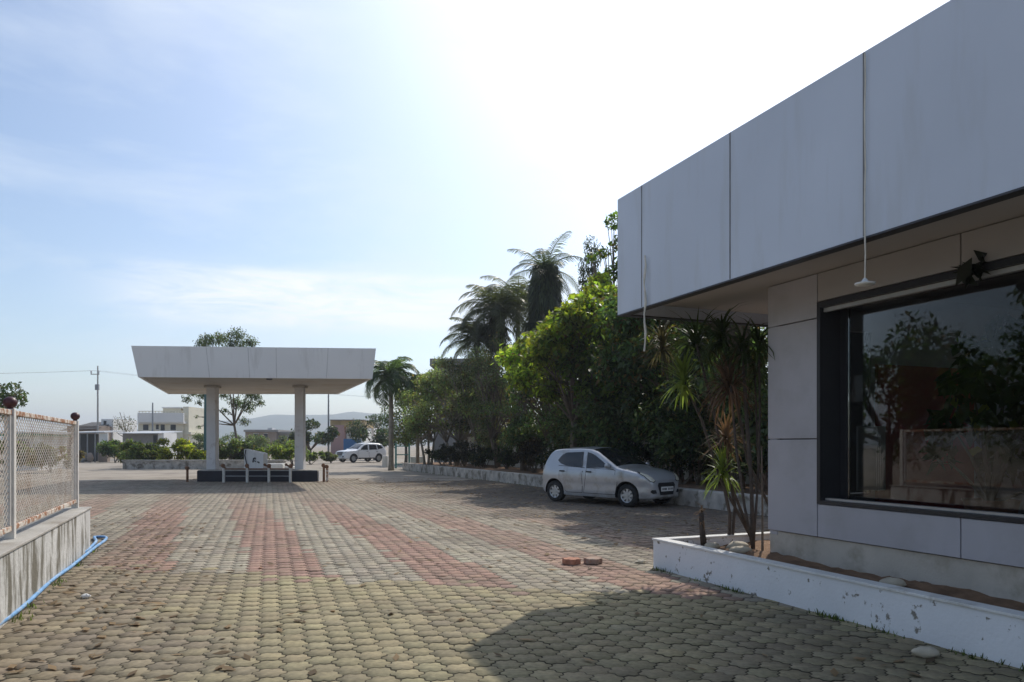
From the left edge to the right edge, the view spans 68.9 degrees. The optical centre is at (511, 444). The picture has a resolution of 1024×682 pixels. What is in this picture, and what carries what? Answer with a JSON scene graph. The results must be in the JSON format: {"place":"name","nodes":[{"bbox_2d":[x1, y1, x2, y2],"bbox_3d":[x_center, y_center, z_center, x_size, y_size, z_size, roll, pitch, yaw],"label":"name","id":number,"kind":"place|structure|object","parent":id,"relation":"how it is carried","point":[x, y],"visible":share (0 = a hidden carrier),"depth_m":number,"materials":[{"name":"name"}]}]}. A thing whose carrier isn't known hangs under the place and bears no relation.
{"place":"outdoors","nodes":[
{"label":"outdoors","id":0,"kind":"place"},
{"bbox_2d":[0,432,70,469],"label":"green edged shed","id":1,"kind":"structure","parent":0,"point":[40,443],"depth_m":46.12,"materials":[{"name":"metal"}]},
{"bbox_2d":[60,419,136,456],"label":"house","id":2,"kind":"structure","parent":0,"point":[105,424],"depth_m":95.00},
{"bbox_2d":[117,431,181,459],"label":"white shed","id":3,"kind":"structure","parent":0,"point":[145,437],"depth_m":78.60,"materials":[{"name":"metal"}]},
{"bbox_2d":[137,407,203,449],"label":"cream house","id":4,"kind":"structure","parent":0,"point":[184,421],"depth_m":110.00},
{"bbox_2d":[0,446,431,458],"bbox_3d":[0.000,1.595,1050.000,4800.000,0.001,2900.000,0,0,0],"label":"ground","id":5,"kind":"structure","parent":0,"point":[400,450],"depth_m":207.79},
{"bbox_2d":[112,413,137,436],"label":"bare tree","id":6,"kind":"object","parent":5,"relation":"on","point":[120,425],"visible":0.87,"depth_m":94.73,"materials":[{"name":"grey plant"}]},
{"bbox_2d":[188,432,203,449],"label":"shrub","id":7,"kind":"object","parent":5,"relation":"on","point":[200,440],"visible":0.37,"depth_m":86.01,"materials":[{"name":"green plant"}]},
{"bbox_2d":[617,0,1023,602],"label":"office building","id":8,"kind":"structure","parent":5,"relation":"on","point":[762,214],"depth_m":7.21,"materials":[{"name":"metal"}]},
{"bbox_2d":[643,255,646,350],"bbox_3d":[1.644,-1.748,9.216,0.044,1.190,0.035,0,0,0],"label":"loose rope","id":9,"kind":"object","parent":8,"relation":"hanging from","point":[645,303],"visible":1,"depth_m":9.21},
{"bbox_2d":[850,332,868,492],"bbox_3d":[4.152,-0.400,9.209,0.617,1.994,0.060,0,0,-22],"label":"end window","id":10,"kind":"structure","parent":8,"relation":"in","point":[859,342],"depth_m":9.27,"materials":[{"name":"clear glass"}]},
{"bbox_2d":[854,53,875,286],"bbox_3d":[2.904,-2.267,6.139,0.160,1.916,0.160,0,0,0],"label":"hanging lamp","id":11,"kind":"object","parent":8,"relation":"hanging from","point":[864,282],"visible":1,"depth_m":6.13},
{"bbox_2d":[856,426,884,490],"bbox_3d":[4.396,0.165,9.136,0.420,0.790,0.064,0,0,-22],"label":"curtain","id":12,"kind":"object","parent":8,"relation":"hanging from","point":[870,458],"visible":1,"depth_m":9.12,"materials":[{"name":"fabric"}]},
{"bbox_2d":[817,254,1023,523],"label":"window","id":13,"kind":"structure","parent":8,"relation":"in","point":[833,315],"depth_m":8.08,"materials":[{"name":"metal"}]},
{"bbox_2d":[875,364,973,508],"bbox_3d":[5.323,-0.026,9.590,1.720,1.948,0.045,0,0,-22],"label":"display board","id":14,"kind":"object","parent":8,"relation":"in","point":[906,397],"visible":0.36,"depth_m":9.47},
{"bbox_2d":[918,313,1023,513],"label":"house plant","id":15,"kind":"object","parent":8,"relation":"on","point":[978,380],"visible":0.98,"depth_m":7.40,"materials":[{"name":"green plant"}]},
{"bbox_2d":[952,250,990,288],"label":"leaf clump","id":16,"kind":"object","parent":8,"relation":"attached to","point":[966,270],"visible":0.9,"depth_m":6.39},
{"bbox_2d":[0,412,433,445],"bbox_3d":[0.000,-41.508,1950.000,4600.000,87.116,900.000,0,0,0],"label":"hills","id":17,"kind":"structure","parent":0,"point":[281,422],"depth_m":1676.27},
{"bbox_2d":[0,459,470,481],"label":"forecourt","id":18,"kind":"structure","parent":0,"point":[372,470],"depth_m":41.04,"materials":[{"name":"concrete"}]},
{"bbox_2d":[0,381,28,423],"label":"leafy tree","id":19,"kind":"object","parent":18,"relation":"on","point":[19,396],"visible":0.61,"depth_m":34.73,"materials":[{"name":"green plant"}]},
{"bbox_2d":[0,440,36,472],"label":"shrub","id":20,"kind":"object","parent":18,"relation":"on","point":[20,454],"visible":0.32,"depth_m":37.58,"materials":[{"name":"green plant"}]},
{"bbox_2d":[28,443,70,472],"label":"shrub","id":21,"kind":"object","parent":18,"relation":"on","point":[47,456],"visible":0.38,"depth_m":41.86,"materials":[{"name":"green plant"}]},
{"bbox_2d":[90,366,99,433],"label":"utility pole","id":22,"kind":"object","parent":18,"relation":"on","point":[97,384],"visible":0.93,"depth_m":79.93,"materials":[{"name":"concrete"}]},
{"bbox_2d":[69,430,124,461],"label":"roadside stall","id":23,"kind":"object","parent":18,"relation":"on","point":[87,442],"visible":0.55,"depth_m":70.00,"materials":[{"name":"metal"}]},
{"bbox_2d":[94,439,122,462],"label":"shrub","id":24,"kind":"object","parent":18,"relation":"on","point":[106,448],"visible":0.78,"depth_m":65.46,"materials":[{"name":"green plant"}]},
{"bbox_2d":[116,438,158,459],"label":"shrub","id":25,"kind":"object","parent":18,"relation":"on","point":[135,450],"visible":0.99,"depth_m":49.52,"materials":[{"name":"green plant"}]},
{"bbox_2d":[155,437,194,459],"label":"shrub","id":26,"kind":"object","parent":18,"relation":"on","point":[182,447],"visible":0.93,"depth_m":49.82,"materials":[{"name":"green plant"}]},
{"bbox_2d":[185,449,205,459],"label":"shrub","id":27,"kind":"object","parent":18,"relation":"on","point":[197,454],"visible":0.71,"depth_m":49.66,"materials":[{"name":"green plant"}]},
{"bbox_2d":[121,460,286,468],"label":"bed wall","id":28,"kind":"structure","parent":18,"relation":"on","point":[162,464],"depth_m":48.00,"materials":[{"name":"concrete"}]},
{"bbox_2d":[204,394,205,451],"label":"steel pole","id":29,"kind":"object","parent":18,"relation":"on","point":[205,422],"visible":0.33,"depth_m":49.91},
{"bbox_2d":[181,325,265,438],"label":"tall tree","id":30,"kind":"object","parent":18,"relation":"on","point":[209,342],"visible":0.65,"depth_m":54.87,"materials":[{"name":"green plant"}]},
{"bbox_2d":[219,437,246,459],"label":"shrub","id":31,"kind":"object","parent":18,"relation":"on","point":[225,449],"visible":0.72,"depth_m":50.69,"materials":[{"name":"green plant"}]},
{"bbox_2d":[228,441,259,459],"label":"shrub","id":32,"kind":"object","parent":18,"relation":"on","point":[247,444],"visible":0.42,"depth_m":51.43,"materials":[{"name":"green plant"}]},
{"bbox_2d":[241,434,276,449],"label":"shrub","id":33,"kind":"object","parent":18,"relation":"on","point":[260,441],"visible":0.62,"depth_m":83.58,"materials":[{"name":"green plant"}]},
{"bbox_2d":[256,442,294,460],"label":"shrub","id":34,"kind":"object","parent":18,"relation":"on","point":[275,450],"visible":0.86,"depth_m":52.22,"materials":[{"name":"green plant"}]},
{"bbox_2d":[279,439,308,465],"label":"shrub","id":35,"kind":"object","parent":18,"relation":"on","point":[291,460],"visible":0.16,"depth_m":53.82,"materials":[{"name":"green plant"}]},
{"bbox_2d":[288,417,339,460],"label":"leafy tree","id":36,"kind":"object","parent":18,"relation":"on","point":[328,436],"visible":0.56,"depth_m":74.94,"materials":[{"name":"green plant"}]},
{"bbox_2d":[306,450,326,463],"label":"shrub","id":37,"kind":"object","parent":18,"relation":"on","point":[312,456],"visible":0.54,"depth_m":60.07,"materials":[{"name":"green plant"}]},
{"bbox_2d":[322,451,337,462],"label":"shrub","id":38,"kind":"object","parent":18,"relation":"on","point":[331,457],"visible":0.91,"depth_m":63.62,"materials":[{"name":"green plant"}]},
{"bbox_2d":[343,439,359,449],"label":"blue sheet fence","id":39,"kind":"object","parent":18,"relation":"on","point":[348,443],"visible":0.21,"depth_m":82.00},
{"bbox_2d":[335,442,385,462],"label":"white suv","id":40,"kind":"object","parent":18,"relation":"on","point":[367,452],"visible":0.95,"depth_m":66.22,"materials":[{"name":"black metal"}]},
{"bbox_2d":[344,414,398,459],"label":"leafy tree","id":41,"kind":"object","parent":18,"relation":"on","point":[362,433],"visible":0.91,"depth_m":77.87,"materials":[{"name":"green plant"}]},
{"bbox_2d":[364,356,420,470],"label":"royal palm","id":42,"kind":"object","parent":18,"relation":"on","point":[392,378],"visible":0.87,"depth_m":45.42,"materials":[{"name":"green plant"}]},
{"bbox_2d":[395,443,409,467],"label":"teal gate","id":43,"kind":"structure","parent":18,"relation":"on","point":[396,454],"depth_m":49.00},
{"bbox_2d":[380,401,432,462],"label":"leafy tree","id":44,"kind":"object","parent":18,"relation":"on","point":[395,430],"visible":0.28,"depth_m":57.92,"materials":[{"name":"green plant"}]},
{"bbox_2d":[403,463,767,515],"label":"bed wall","id":45,"kind":"structure","parent":18,"relation":"on","point":[689,496],"depth_m":27.58,"materials":[{"name":"concrete"}]},
{"bbox_2d":[467,437,760,483],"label":"boundary wall","id":46,"kind":"structure","parent":18,"relation":"on","point":[686,475],"depth_m":28.14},
{"bbox_2d":[197,469,328,481],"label":"pump island","id":47,"kind":"structure","parent":0,"point":[303,475],"depth_m":31.39,"materials":[{"name":"concrete"}]},
{"bbox_2d":[131,346,375,469],"bbox_3d":[-11.320,-1.310,33.100,8.772,4.760,12.414,0,0,-18],"label":"fuel canopy","id":48,"kind":"object","parent":47,"relation":"on","point":[212,373],"visible":0.98,"depth_m":28.53,"materials":[{"name":"metal"}]},
{"bbox_2d":[244,449,267,467],"bbox_3d":[-11.048,0.624,32.159,0.839,0.880,0.642,0,0,0],"label":"sign board","id":49,"kind":"object","parent":47,"relation":"on","point":[255,459],"visible":0.78,"depth_m":31.92,"materials":[{"name":"white"}]},
{"bbox_2d":[244,428,311,451],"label":"brown house","id":50,"kind":"structure","parent":0,"point":[272,434],"depth_m":125.00,"materials":[{"name":"metal"}]},
{"bbox_2d":[330,420,372,454],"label":"pink house","id":51,"kind":"structure","parent":0,"point":[337,443],"depth_m":98.30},
{"bbox_2d":[430,359,494,461],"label":"concrete building","id":52,"kind":"structure","parent":0,"point":[439,440],"depth_m":60.00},
{"bbox_2d":[0,0,949,431],"label":"sky","id":53,"kind":"structure","parent":0,"point":[287,173],"materials":[{"name":"blue"}]},
{"bbox_2d":[0,478,1023,681],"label":"pavement","id":54,"kind":"structure","parent":0,"point":[360,634],"depth_m":7.34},
{"bbox_2d":[0,397,91,627],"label":"fence","id":55,"kind":"object","parent":54,"relation":"on","point":[38,550],"visible":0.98,"depth_m":7.99,"materials":[{"name":"concrete"}]},
{"bbox_2d":[0,535,107,624],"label":"hose","id":56,"kind":"object","parent":54,"relation":"on","point":[93,546],"visible":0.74,"depth_m":8.65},
{"bbox_2d":[221,463,292,481],"bbox_3d":[-10.493,1.155,30.700,2.968,0.790,0.166,0,0,0],"label":"guard rail","id":57,"kind":"object","parent":54,"relation":"on","point":[268,469],"visible":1,"depth_m":30.68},
{"bbox_2d":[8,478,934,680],"bbox_3d":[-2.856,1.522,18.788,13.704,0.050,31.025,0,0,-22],"label":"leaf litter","id":58,"kind":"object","parent":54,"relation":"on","point":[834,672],"visible":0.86,"depth_m":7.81,"materials":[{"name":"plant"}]},
{"bbox_2d":[12,470,1023,671],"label":"weeds","id":59,"kind":"object","parent":54,"relation":"on","point":[836,617],"visible":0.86,"depth_m":6.71,"materials":[{"name":"green plant"}]},
{"bbox_2d":[562,557,580,564],"bbox_3d":[0.772,1.510,9.698,0.236,0.071,0.241,0,0,0],"label":"paving block","id":60,"kind":"object","parent":54,"relation":"on","point":[571,560],"depth_m":9.62,"materials":[{"name":"brick"}]},
{"bbox_2d":[584,557,602,564],"bbox_3d":[1.057,1.510,9.732,0.246,0.071,0.236,0,0,0],"label":"paving block","id":61,"kind":"object","parent":54,"relation":"on","point":[593,560],"depth_m":9.67,"materials":[{"name":"brick"}]},
{"bbox_2d":[543,439,678,506],"bbox_3d":[2.612,0.691,19.938,1.859,1.718,3.709,0,0,-43],"label":"silver hatchback","id":62,"kind":"object","parent":54,"relation":"on","point":[626,479],"visible":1,"depth_m":19.32,"materials":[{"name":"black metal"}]},
{"bbox_2d":[652,532,1023,668],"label":"planter","id":63,"kind":"object","parent":54,"relation":"on","point":[971,622],"visible":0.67,"depth_m":6.54,"materials":[{"name":"white paint"}]},
{"bbox_2d":[635,306,748,535],"bbox_3d":[2.393,-0.281,10.032,1.378,3.141,1.335,0,0,-20],"label":"spiky plant","id":64,"kind":"object","parent":63,"relation":"on","point":[682,367],"visible":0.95,"depth_m":9.82,"materials":[{"name":"green plant"}]},
{"bbox_2d":[692,502,708,545],"bbox_3d":[2.334,1.000,9.324,0.216,0.568,0.263,0,0,0],"label":"plant stump","id":65,"kind":"object","parent":63,"relation":"on","point":[703,541],"visible":0.98,"depth_m":9.28,"materials":[{"name":"brown plant"}]},
{"bbox_2d":[700,410,746,534],"bbox_3d":[2.833,0.385,9.767,0.867,1.794,0.922,0,0,0],"label":"spiky plant","id":66,"kind":"object","parent":63,"relation":"on","point":[726,435],"visible":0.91,"depth_m":9.72,"materials":[{"name":"green plant"}]},
{"bbox_2d":[692,301,767,505],"bbox_3d":[2.874,-0.260,9.559,1.395,3.097,1.017,0,0,0],"label":"spiky plant","id":67,"kind":"object","parent":63,"relation":"on","point":[720,336],"visible":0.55,"depth_m":9.57,"materials":[{"name":"green plant"}]},
{"bbox_2d":[690,313,774,549],"bbox_3d":[2.820,-0.191,9.177,1.420,2.950,1.090,0,0,22],"label":"spiky plant","id":68,"kind":"object","parent":63,"relation":"on","point":[729,375],"visible":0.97,"depth_m":9.11,"materials":[{"name":"green plant"}]},
{"bbox_2d":[726,541,748,548],"bbox_3d":[2.767,1.250,9.167,0.292,0.132,0.178,0,0,0],"label":"stone","id":69,"kind":"object","parent":63,"relation":"on","point":[735,543],"visible":0.54,"depth_m":9.12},
{"bbox_2d":[729,546,752,552],"bbox_3d":[2.714,1.250,8.877,0.263,0.090,0.163,0,0,-17],"label":"stone","id":70,"kind":"object","parent":63,"relation":"on","point":[740,549],"visible":0.86,"depth_m":8.82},
{"bbox_2d":[761,446,763,550],"bbox_3d":[3.013,0.645,8.981,0.034,1.270,0.030,0,0,0],"label":"bare stick","id":71,"kind":"object","parent":63,"relation":"on","point":[762,530],"visible":0.86,"depth_m":8.97,"materials":[{"name":"wood"}]},
{"bbox_2d":[879,577,906,586],"bbox_3d":[3.441,1.250,6.742,0.232,0.099,0.160,0,0,-17],"label":"stone","id":72,"kind":"object","parent":63,"relation":"on","point":[895,581],"visible":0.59,"depth_m":6.69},
{"bbox_2d":[911,646,939,657],"bbox_3d":[3.029,1.520,5.469,0.211,0.086,0.133,0,0,0],"label":"stone","id":73,"kind":"object","parent":54,"relation":"on","point":[926,651],"visible":0.99,"depth_m":5.43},
{"bbox_2d":[400,462,767,494],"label":"bed soil","id":74,"kind":"structure","parent":0,"point":[688,484],"depth_m":30.74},
{"bbox_2d":[388,374,429,462],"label":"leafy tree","id":75,"kind":"object","parent":74,"relation":"on","point":[417,444],"visible":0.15,"depth_m":46.90,"materials":[{"name":"green plant"}]},
{"bbox_2d":[392,367,461,464],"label":"leafy tree","id":76,"kind":"object","parent":74,"relation":"on","point":[407,400],"visible":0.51,"depth_m":43.62,"materials":[{"name":"green plant"}]},
{"bbox_2d":[424,443,455,465],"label":"shrub","id":77,"kind":"object","parent":74,"relation":"on","point":[438,455],"visible":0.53,"depth_m":42.79,"materials":[{"name":"green plant"}]},
{"bbox_2d":[399,355,489,465],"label":"leafy tree","id":78,"kind":"object","parent":74,"relation":"on","point":[425,414],"visible":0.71,"depth_m":41.31,"materials":[{"name":"green plant"}]},
{"bbox_2d":[439,440,480,465],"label":"shrub","id":79,"kind":"object","parent":74,"relation":"on","point":[451,452],"visible":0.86,"depth_m":40.42,"materials":[{"name":"green plant"}]},
{"bbox_2d":[432,371,507,463],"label":"leafy tree","id":80,"kind":"object","parent":74,"relation":"on","point":[467,436],"visible":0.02,"depth_m":46.62,"materials":[{"name":"green plant"}]},
{"bbox_2d":[438,355,511,466],"bbox_3d":[-1.766,-1.796,40.120,4.432,6.326,4.707,0,0,0],"label":"leafy tree","id":81,"kind":"object","parent":74,"relation":"on","point":[480,436],"visible":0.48,"depth_m":39.95,"materials":[{"name":"green plant"}]},
{"bbox_2d":[439,315,514,464],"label":"coconut palm","id":82,"kind":"object","parent":74,"relation":"on","point":[464,343],"visible":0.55,"depth_m":41.51,"materials":[{"name":"green plant"}]},
{"bbox_2d":[467,444,499,467],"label":"shrub","id":83,"kind":"object","parent":74,"relation":"on","point":[476,458],"visible":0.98,"depth_m":37.51,"materials":[{"name":"green plant"}]},
{"bbox_2d":[450,282,529,465],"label":"coconut palm","id":84,"kind":"object","parent":74,"relation":"on","point":[493,305],"visible":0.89,"depth_m":40.41,"materials":[{"name":"green plant"}]},
{"bbox_2d":[463,332,530,467],"bbox_3d":[-0.384,-2.140,38.073,4.096,7.015,4.394,0,0,0],"label":"leafy tree","id":85,"kind":"object","parent":74,"relation":"on","point":[487,423],"visible":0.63,"depth_m":37.29,"materials":[{"name":"green plant"}]},
{"bbox_2d":[471,342,531,431],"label":"leafy tree","id":86,"kind":"object","parent":74,"relation":"on","point":[492,354],"visible":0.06,"depth_m":44.16,"materials":[{"name":"green plant"}]},
{"bbox_2d":[480,275,529,414],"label":"coconut palm","id":87,"kind":"object","parent":74,"relation":"on","point":[499,279],"visible":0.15,"depth_m":42.34,"materials":[{"name":"green plant"}]},
{"bbox_2d":[496,447,517,468],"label":"shrub","id":88,"kind":"object","parent":74,"relation":"on","point":[507,459],"visible":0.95,"depth_m":35.76,"materials":[{"name":"green plant"}]},
{"bbox_2d":[482,366,563,470],"bbox_3d":[0.637,-1.619,33.982,3.970,5.956,4.888,0,0,-44],"label":"leafy tree","id":89,"kind":"object","parent":74,"relation":"on","point":[522,465],"visible":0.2,"depth_m":34.07,"materials":[{"name":"green plant"}]},
{"bbox_2d":[502,412,553,470],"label":"shrub","id":90,"kind":"object","parent":74,"relation":"on","point":[518,431],"visible":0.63,"depth_m":32.37,"materials":[{"name":"green plant"}]},
{"bbox_2d":[511,436,549,472],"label":"shrub","id":91,"kind":"object","parent":74,"relation":"on","point":[532,446],"visible":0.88,"depth_m":31.78,"materials":[{"name":"green plant"}]},
{"bbox_2d":[505,373,564,467],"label":"leafy tree","id":92,"kind":"object","parent":74,"relation":"on","point":[530,409],"visible":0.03,"depth_m":36.83,"materials":[{"name":"green plant"}]},
{"bbox_2d":[504,231,582,407],"bbox_3d":[1.621,-4.593,38.956,4.188,12.486,4.292,0,0,0],"label":"creeper palm","id":93,"kind":"object","parent":74,"relation":"on","point":[544,290],"visible":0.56,"depth_m":38.39,"materials":[{"name":"green plant"}]},
{"bbox_2d":[504,372,586,448],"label":"leafy tree","id":94,"kind":"object","parent":74,"relation":"on","point":[544,419],"visible":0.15,"depth_m":29.93,"materials":[{"name":"green plant"}]},
{"bbox_2d":[533,441,567,466],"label":"shrub","id":95,"kind":"object","parent":74,"relation":"on","point":[541,459],"visible":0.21,"depth_m":28.93,"materials":[{"name":"green plant"}]},
{"bbox_2d":[543,407,603,449],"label":"shrub","id":96,"kind":"object","parent":74,"relation":"on","point":[565,421],"visible":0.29,"depth_m":27.87,"materials":[{"name":"green plant"}]},
{"bbox_2d":[491,271,669,447],"bbox_3d":[1.853,-2.707,27.433,5.952,8.142,8.668,0,0,-32],"label":"broadleaf tree","id":97,"kind":"object","parent":74,"relation":"on","point":[531,358],"visible":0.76,"depth_m":25.59,"materials":[{"name":"green plant"}]},
{"bbox_2d":[575,235,601,342],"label":"spire tree","id":98,"kind":"object","parent":74,"relation":"on","point":[588,269],"visible":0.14,"depth_m":34.93,"materials":[{"name":"green plant"}]},
{"bbox_2d":[584,210,617,292],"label":"broadleaf tree","id":99,"kind":"object","parent":74,"relation":"on","point":[605,255],"visible":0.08,"depth_m":30.92,"materials":[{"name":"green plant"}]},
{"bbox_2d":[555,320,677,443],"bbox_3d":[4.117,-2.191,26.520,6.132,7.112,5.258,0,0,0],"label":"leafy tree","id":100,"kind":"object","parent":74,"relation":"on","point":[613,396],"visible":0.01,"depth_m":25.70,"materials":[{"name":"green plant"}]},
{"bbox_2d":[601,441,661,467],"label":"shrub","id":101,"kind":"object","parent":74,"relation":"on","point":[636,451],"visible":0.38,"depth_m":24.66,"materials":[{"name":"green plant"}]},
{"bbox_2d":[615,380,695,468],"bbox_3d":[4.753,-0.410,23.299,2.985,3.438,3.338,0,0,0],"label":"shrub","id":102,"kind":"object","parent":74,"relation":"on","point":[647,419],"visible":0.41,"depth_m":22.82,"materials":[{"name":"green plant"}]},
{"bbox_2d":[588,286,756,481],"bbox_3d":[5.266,-2.744,23.552,5.548,8.208,5.201,0,0,19],"label":"leafy tree","id":103,"kind":"object","parent":74,"relation":"on","point":[623,364],"visible":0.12,"depth_m":23.05,"materials":[{"name":"green plant"}]},
{"bbox_2d":[648,426,715,483],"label":"shrub","id":104,"kind":"object","parent":74,"relation":"on","point":[678,461],"visible":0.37,"depth_m":22.21,"materials":[{"name":"green plant"}]},
{"bbox_2d":[647,376,729,484],"bbox_3d":[5.459,-0.401,22.029,3.124,3.424,3.261,0,0,0],"label":"shrub","id":105,"kind":"object","parent":74,"relation":"on","point":[687,435],"visible":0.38,"depth_m":21.28,"materials":[{"name":"green plant"}]},
{"bbox_2d":[655,322,768,487],"bbox_3d":[6.844,-2.436,20.257,5.734,7.600,4.655,0,0,0],"label":"leafy tree","id":106,"kind":"object","parent":74,"relation":"on","point":[689,411],"visible":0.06,"depth_m":20.29,"materials":[{"name":"green plant"}]},
{"bbox_2d":[687,437,760,487],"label":"shrub","id":107,"kind":"object","parent":74,"relation":"on","point":[700,456],"visible":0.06,"depth_m":20.86,"materials":[{"name":"green plant"}]},
{"bbox_2d":[696,362,767,487],"bbox_3d":[6.380,-0.536,20.496,2.721,3.694,2.609,0,0,26],"label":"shrub","id":108,"kind":"object","parent":74,"relation":"on","point":[709,434],"visible":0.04,"depth_m":20.27,"materials":[{"name":"green plant"}]},
{"bbox_2d":[706,323,765,422],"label":"spreading tree","id":109,"kind":"object","parent":74,"relation":"on","point":[739,327],"depth_m":19.46,"materials":[{"name":"green plant"}]},
{"bbox_2d":[714,354,769,490],"bbox_3d":[6.532,-0.468,18.873,2.869,3.563,2.744,0,0,34],"label":"shrub","id":110,"kind":"object","parent":74,"relation":"on","point":[764,439],"visible":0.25,"depth_m":18.39,"materials":[{"name":"green plant"}]},
{"bbox_2d":[726,448,767,493],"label":"shrub","id":111,"kind":"object","parent":74,"relation":"on","point":[754,456],"visible":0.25,"depth_m":18.38,"materials":[{"name":"green plant"}]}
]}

